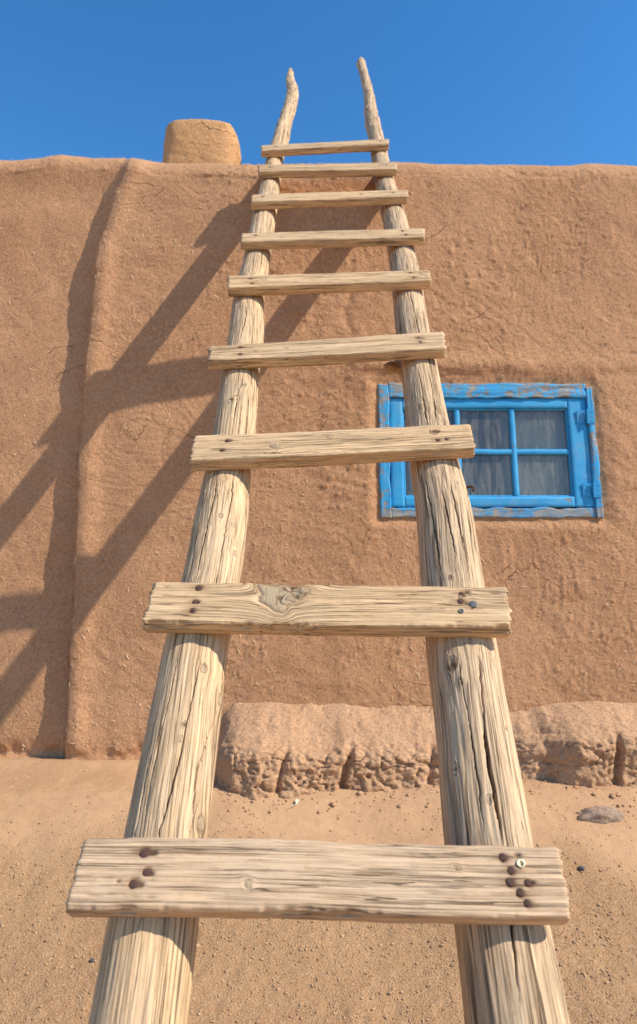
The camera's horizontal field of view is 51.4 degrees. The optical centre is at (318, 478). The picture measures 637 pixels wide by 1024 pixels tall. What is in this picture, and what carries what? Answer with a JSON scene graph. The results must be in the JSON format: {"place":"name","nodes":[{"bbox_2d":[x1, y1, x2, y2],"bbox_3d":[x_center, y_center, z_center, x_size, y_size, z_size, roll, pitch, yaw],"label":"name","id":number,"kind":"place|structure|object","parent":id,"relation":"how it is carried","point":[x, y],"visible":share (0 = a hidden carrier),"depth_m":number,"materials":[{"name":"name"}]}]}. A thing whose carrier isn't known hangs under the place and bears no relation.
{"place":"outdoors","nodes":[
{"label":"outdoors","id":0,"kind":"place"},
{"bbox_2d":[0,757,636,1023],"bbox_3d":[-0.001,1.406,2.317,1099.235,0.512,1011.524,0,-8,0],"label":"ground","id":1,"kind":"structure","parent":0,"point":[301,819],"depth_m":2.17,"materials":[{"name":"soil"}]},
{"bbox_2d":[66,57,569,1023],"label":"wooden ladder","id":2,"kind":"object","parent":1,"relation":"on","point":[164,875],"visible":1,"depth_m":1.22,"materials":[{"name":"brown wood"}]},
{"bbox_2d":[0,119,636,760],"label":"adobe house","id":3,"kind":"structure","parent":1,"relation":"on","point":[116,301],"depth_m":3.27,"materials":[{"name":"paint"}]},
{"bbox_2d":[378,383,603,517],"bbox_3d":[0.824,-0.137,3.266,1.064,0.677,0.163,0,-8,0],"label":"window","id":4,"kind":"structure","parent":3,"relation":"in","point":[575,401],"depth_m":3.23,"materials":[{"name":"blue paint"}]},
{"bbox_2d":[500,411,574,508],"bbox_3d":[1.120,-0.120,3.323,0.400,0.640,0.048,0,-8,0],"label":"curtain","id":5,"kind":"object","parent":3,"relation":"hanging from","point":[543,475],"visible":0.35,"depth_m":3.32,"materials":[{"name":"fabric"}]},
{"bbox_2d":[214,701,636,800],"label":"adobe ledge","id":6,"kind":"object","parent":1,"relation":"on","point":[262,752],"visible":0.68,"depth_m":2.77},
{"bbox_2d":[214,777,636,832],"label":"adobe crumbs","id":7,"kind":"object","parent":1,"relation":"on","point":[359,793],"visible":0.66,"depth_m":2.63,"materials":[{"name":"brown soil"}]},
{"bbox_2d":[577,806,624,823],"bbox_3d":[1.091,1.303,2.560,0.209,0.073,0.087,0,-8,0],"label":"stone","id":8,"kind":"object","parent":1,"relation":"on","point":[601,814],"visible":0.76,"depth_m":2.53,"materials":[{"name":"grey stone"}]},
{"bbox_2d":[0,0,636,165],"label":"sky","id":9,"kind":"structure","parent":0,"point":[487,82],"materials":[{"name":"blue"}]}
]}

